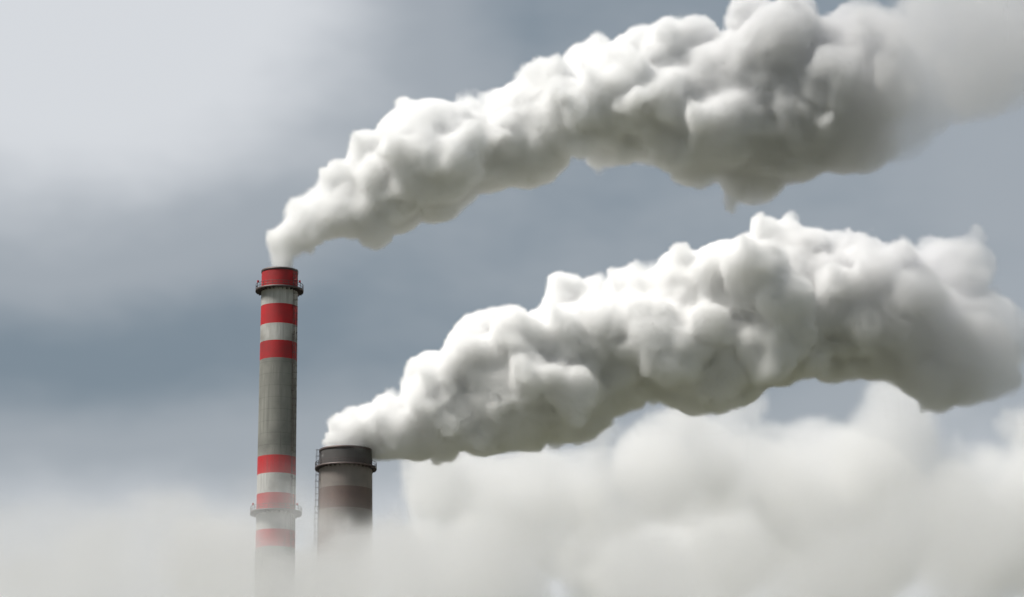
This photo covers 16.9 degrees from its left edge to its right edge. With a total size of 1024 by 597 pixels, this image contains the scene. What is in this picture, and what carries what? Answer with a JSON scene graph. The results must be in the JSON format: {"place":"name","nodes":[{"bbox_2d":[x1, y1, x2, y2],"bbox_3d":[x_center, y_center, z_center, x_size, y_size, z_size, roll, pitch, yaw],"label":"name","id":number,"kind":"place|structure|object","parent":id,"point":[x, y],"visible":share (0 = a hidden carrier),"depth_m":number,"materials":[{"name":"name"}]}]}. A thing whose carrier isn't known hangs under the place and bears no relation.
{"place":"outdoors","nodes":[
{"label":"outdoors","id":0,"kind":"place"},
{"bbox_2d":[250,266,303,596],"bbox_3d":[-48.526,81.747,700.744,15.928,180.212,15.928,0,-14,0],"label":"tall chimney","id":1,"kind":"object","parent":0,"point":[275,513],"visible":1,"depth_m":710.67,"materials":[{"name":"grey concrete"}]},
{"bbox_2d":[312,445,376,596],"bbox_3d":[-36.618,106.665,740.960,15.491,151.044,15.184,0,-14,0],"label":"short chimney","id":2,"kind":"object","parent":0,"point":[344,554],"visible":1,"depth_m":750.46,"materials":[{"name":"concrete"}]},
{"bbox_2d":[0,0,1023,596],"label":"sky","id":3,"kind":"structure","parent":0,"point":[606,298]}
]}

